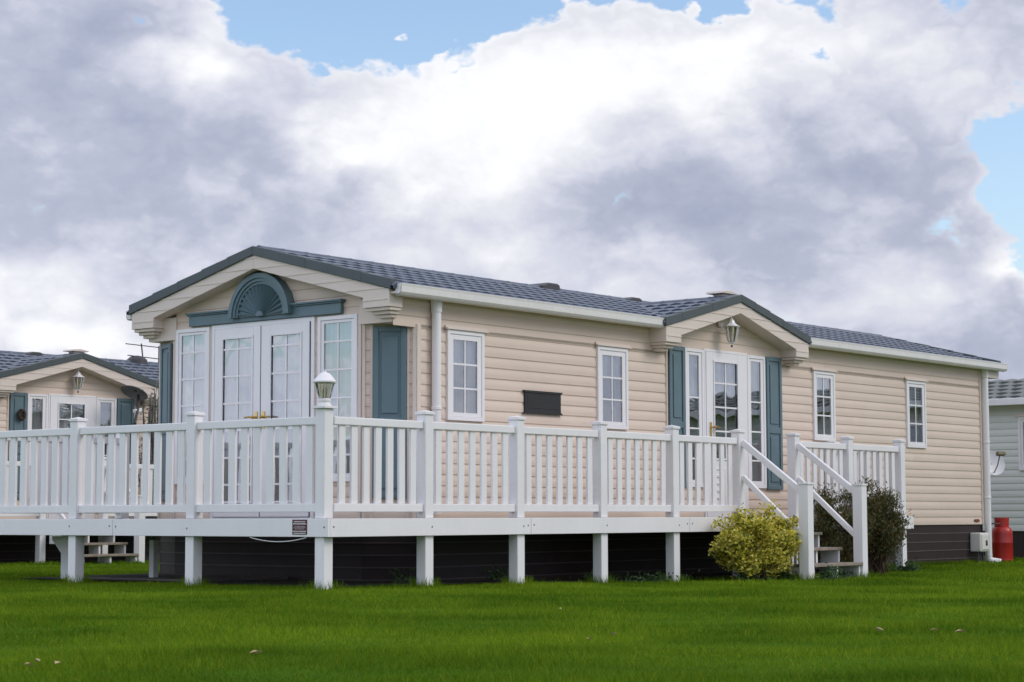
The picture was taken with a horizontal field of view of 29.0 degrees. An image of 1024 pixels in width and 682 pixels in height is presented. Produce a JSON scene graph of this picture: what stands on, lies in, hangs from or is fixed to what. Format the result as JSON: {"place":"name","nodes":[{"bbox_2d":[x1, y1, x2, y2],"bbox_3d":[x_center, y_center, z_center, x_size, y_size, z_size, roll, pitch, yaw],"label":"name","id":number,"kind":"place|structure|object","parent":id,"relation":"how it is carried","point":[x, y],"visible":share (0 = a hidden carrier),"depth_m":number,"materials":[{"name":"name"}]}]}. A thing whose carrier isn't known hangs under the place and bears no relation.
{"place":"outdoors","nodes":[
{"label":"outdoors","id":0,"kind":"place"},
{"bbox_2d":[0,559,148,562],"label":"ground soil","id":1,"kind":"structure","parent":0,"point":[60,561],"depth_m":32.03,"materials":[{"name":"brown soil"}]},
{"bbox_2d":[84,573,287,582],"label":"path slab","id":2,"kind":"structure","parent":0,"point":[179,577],"depth_m":20.52,"materials":[{"name":"concrete"}]},
{"bbox_2d":[34,569,817,586],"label":"ground soil","id":3,"kind":"structure","parent":0,"point":[287,582],"depth_m":19.99,"materials":[{"name":"brown soil"}]},
{"bbox_2d":[0,556,1023,681],"bbox_3d":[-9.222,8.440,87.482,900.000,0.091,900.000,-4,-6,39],"label":"lawn","id":4,"kind":"structure","parent":0,"point":[253,675],"depth_m":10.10,"materials":[{"name":"green plant"}]},
{"bbox_2d":[0,457,156,562],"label":"raised deck","id":5,"kind":"structure","parent":4,"relation":"on","point":[40,542],"depth_m":31.07,"materials":[{"name":"white plastic"}]},
{"bbox_2d":[0,349,158,561],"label":"static caravan","id":6,"kind":"object","parent":4,"relation":"on","point":[39,389],"visible":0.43,"depth_m":32.99,"materials":[{"name":"white plastic"}]},
{"bbox_2d":[17,409,25,420],"bbox_3d":[-7.960,1.198,32.157,0.060,0.195,0.170,-4,-6,39],"label":"wreath","id":7,"kind":"object","parent":6,"relation":"attached to","point":[23,417],"visible":1,"depth_m":32.13,"materials":[{"name":"brown plant"}]},
{"bbox_2d":[48,396,94,518],"bbox_3d":[-7.344,1.954,32.987,0.086,2.047,0.922,-4,-6,39],"label":"entrance door","id":8,"kind":"structure","parent":6,"relation":"in","point":[62,408],"depth_m":33.02,"materials":[{"name":"white metal"}]},
{"bbox_2d":[72,368,84,392],"bbox_3d":[-7.275,0.662,33.062,0.271,0.409,0.194,-2,-5,16],"label":"wall lantern","id":9,"kind":"object","parent":6,"relation":"attached to","point":[77,375],"depth_m":33.03,"materials":[{"name":"white plastic"}]},
{"bbox_2d":[121,385,147,424],"bbox_3d":[-6.431,1.112,33.603,0.453,0.671,1.190,1,-5,-15],"label":"dark satellite dish","id":10,"kind":"object","parent":6,"relation":"attached to","point":[138,394],"visible":1,"depth_m":33.38,"materials":[{"name":"grey metal"}]},
{"bbox_2d":[125,343,159,363],"bbox_3d":[-6.739,0.291,36.925,0.390,0.464,1.250,-4,-6,39],"label":"roof aerial","id":11,"kind":"object","parent":6,"relation":"on","point":[137,359],"visible":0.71,"depth_m":36.56,"materials":[{"name":"metal"}]},
{"bbox_2d":[49,467,144,563],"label":"deck steps","id":12,"kind":"structure","parent":4,"relation":"on","point":[120,548],"depth_m":31.40,"materials":[{"name":"white plastic"}]},
{"bbox_2d":[138,374,159,559],"bbox_3d":[-6.118,2.157,33.797,0.693,3.260,0.662,3,-6,-34],"label":"climbing shrub","id":13,"kind":"object","parent":4,"relation":"on","point":[152,409],"visible":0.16,"depth_m":33.71,"materials":[{"name":"green plant"}]},
{"bbox_2d":[250,650,262,652],"bbox_3d":[-1.175,1.427,9.104,0.038,0.017,0.058,-4,-6,39],"label":"fallen leaf","id":14,"kind":"object","parent":4,"relation":"on","point":[256,651],"visible":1,"depth_m":9.10,"materials":[{"name":"beige plant"}]},
{"bbox_2d":[0,408,913,589],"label":"raised deck","id":15,"kind":"structure","parent":4,"relation":"on","point":[57,454],"depth_m":19.61,"materials":[{"name":"white wood"}]},
{"bbox_2d":[250,537,305,541],"bbox_3d":[-2.119,1.795,17.906,0.722,0.046,0.008,-4,-6,39],"label":"cable","id":16,"kind":"object","parent":15,"relation":"hanging from","point":[278,541],"visible":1,"depth_m":17.89,"materials":[{"name":"white plastic"}]},
{"bbox_2d":[292,520,306,534],"bbox_3d":[-1.901,1.665,17.720,0.182,0.134,0.007,-4,-6,39],"label":"notice sign","id":17,"kind":"object","parent":15,"relation":"attached to","point":[299,527],"visible":1,"depth_m":17.72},
{"bbox_2d":[311,371,337,408],"bbox_3d":[-1.680,0.439,17.765,0.220,0.335,0.220,-4,-6,39],"label":"post lantern","id":18,"kind":"object","parent":15,"relation":"on","point":[324,377],"visible":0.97,"depth_m":17.72,"materials":[{"name":"white plastic"}]},
{"bbox_2d":[126,245,1007,581],"bbox_3d":[1.659,1.250,26.527,4.248,3.729,14.128,-4,-6,39],"label":"static caravan","id":19,"kind":"object","parent":4,"relation":"on","point":[258,331],"visible":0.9,"depth_m":22.17,"materials":[{"name":"beige plastic"}]},
{"bbox_2d":[174,327,209,484],"bbox_3d":[-3.518,0.723,21.940,0.664,1.726,0.086,-4,-6,39],"label":"window","id":20,"kind":"structure","parent":19,"relation":"in","point":[192,379],"depth_m":22.00,"materials":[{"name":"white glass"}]},
{"bbox_2d":[213,326,260,516],"bbox_3d":[-2.980,0.876,21.431,0.714,2.048,0.140,-4,-6,39],"label":"french door","id":21,"kind":"structure","parent":19,"relation":"in","point":[237,382],"depth_m":21.50,"materials":[{"name":"white glass"}]},
{"bbox_2d":[259,321,309,516],"bbox_3d":[-2.410,0.835,20.974,0.721,2.048,0.140,-4,-6,39],"label":"french door","id":22,"kind":"structure","parent":19,"relation":"in","point":[285,348],"depth_m":21.04,"materials":[{"name":"white glass"}]},
{"bbox_2d":[317,314,357,481],"bbox_3d":[-1.784,0.597,20.563,0.686,1.726,0.106,-4,-6,39],"label":"window","id":23,"kind":"structure","parent":19,"relation":"in","point":[337,335],"depth_m":20.58,"materials":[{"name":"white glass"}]},
{"bbox_2d":[445,324,488,421],"bbox_3d":[-0.520,0.349,20.969,0.158,1.000,0.680,-4,-6,39],"label":"window","id":24,"kind":"structure","parent":19,"relation":"in","point":[465,346],"depth_m":21.01,"materials":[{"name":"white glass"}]},
{"bbox_2d":[523,390,562,415],"bbox_3d":[0.342,0.685,21.935,0.027,0.255,0.703,-4,-6,39],"label":"name plate","id":25,"kind":"object","parent":19,"relation":"attached to","point":[542,402],"visible":1,"depth_m":21.92,"materials":[{"name":"black metal"}]},
{"bbox_2d":[595,341,631,429],"bbox_3d":[1.139,0.526,23.021,0.158,1.000,0.675,-4,-6,39],"label":"window","id":26,"kind":"structure","parent":19,"relation":"in","point":[611,358],"depth_m":23.06,"materials":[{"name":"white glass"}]},
{"bbox_2d":[705,351,747,516],"bbox_3d":[2.695,1.177,24.800,0.141,2.047,0.922,-4,-6,39],"label":"entrance door","id":27,"kind":"structure","parent":19,"relation":"in","point":[725,373],"depth_m":24.83,"materials":[{"name":"white glass"}]},
{"bbox_2d":[718,317,739,346],"bbox_3d":[2.707,-0.125,24.768,0.271,0.409,0.194,-2,-5,16],"label":"wall lantern","id":28,"kind":"object","parent":19,"relation":"attached to","point":[731,323],"depth_m":24.74,"materials":[{"name":"white plastic"}]},
{"bbox_2d":[812,367,837,440],"bbox_3d":[4.187,0.858,26.794,0.158,0.987,0.647,-4,-6,39],"label":"window","id":29,"kind":"structure","parent":19,"relation":"in","point":[823,379],"depth_m":26.83,"materials":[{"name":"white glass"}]},
{"bbox_2d":[905,377,928,447],"bbox_3d":[5.850,1.048,28.851,0.158,1.022,0.673,-4,-6,39],"label":"window","id":30,"kind":"structure","parent":19,"relation":"in","point":[915,391],"depth_m":28.90,"materials":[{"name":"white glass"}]},
{"bbox_2d":[970,533,988,561],"bbox_3d":[7.101,3.167,30.037,0.192,0.518,0.300,-4,-6,39],"label":"meter box","id":31,"kind":"object","parent":19,"relation":"attached to","point":[979,542],"visible":0.88,"depth_m":29.95,"materials":[{"name":"plastic"}]},
{"bbox_2d":[990,450,1005,474],"bbox_3d":[7.355,1.897,30.860,0.774,0.398,0.392,0,-5,-5],"label":"satellite dish","id":32,"kind":"object","parent":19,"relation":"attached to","point":[997,464],"visible":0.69,"depth_m":31.03,"materials":[{"name":"grey metal"}]},
{"bbox_2d":[388,557,923,583],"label":"weeds","id":33,"kind":"object","parent":4,"relation":"on","point":[831,574],"visible":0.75,"depth_m":21.95,"materials":[{"name":"green plant"}]},
{"bbox_2d":[708,500,801,580],"bbox_3d":[2.776,2.261,22.290,1.032,0.942,1.432,-4,-6,39],"label":"euonymus bush","id":34,"kind":"object","parent":4,"relation":"on","point":[752,545],"visible":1,"depth_m":22.02,"materials":[{"name":"yellow plant"}]},
{"bbox_2d":[741,440,867,579],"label":"deck steps","id":35,"kind":"structure","parent":4,"relation":"on","point":[809,548],"depth_m":23.12,"materials":[{"name":"white plastic"}]},
{"bbox_2d":[813,482,884,574],"bbox_3d":[3.972,2.306,24.220,1.092,1.195,0.955,1,-5,-9],"label":"conifer shrub","id":36,"kind":"object","parent":4,"relation":"on","point":[825,522],"visible":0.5,"depth_m":24.05,"materials":[{"name":"green plant"}]},
{"bbox_2d":[836,476,913,573],"bbox_3d":[4.527,2.320,24.859,0.992,1.276,1.095,-4,-6,39],"label":"conifer shrub","id":37,"kind":"object","parent":4,"relation":"on","point":[889,534],"visible":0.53,"depth_m":24.69,"materials":[{"name":"green plant"}]},
{"bbox_2d":[991,518,1013,561],"bbox_3d":[7.600,3.107,30.893,0.422,0.700,0.336,0,-5,1],"label":"gas bottle","id":38,"kind":"object","parent":4,"relation":"on","point":[1002,540],"visible":0.82,"depth_m":30.76,"materials":[{"name":"red paint"}]},
{"bbox_2d":[983,378,1023,557],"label":"pale green caravan","id":39,"kind":"object","parent":4,"relation":"on","point":[1006,416],"visible":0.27,"depth_m":33.74,"materials":[{"name":"plastic"}]},
{"bbox_2d":[1014,414,1023,470],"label":"window","id":40,"kind":"structure","parent":39,"relation":"in","point":[1020,416],"depth_m":33.60,"materials":[{"name":"white glass"}]},
{"bbox_2d":[0,0,1023,380],"label":"sky","id":41,"kind":"structure","parent":0,"point":[853,165],"materials":[{"name":"white"}]}
]}

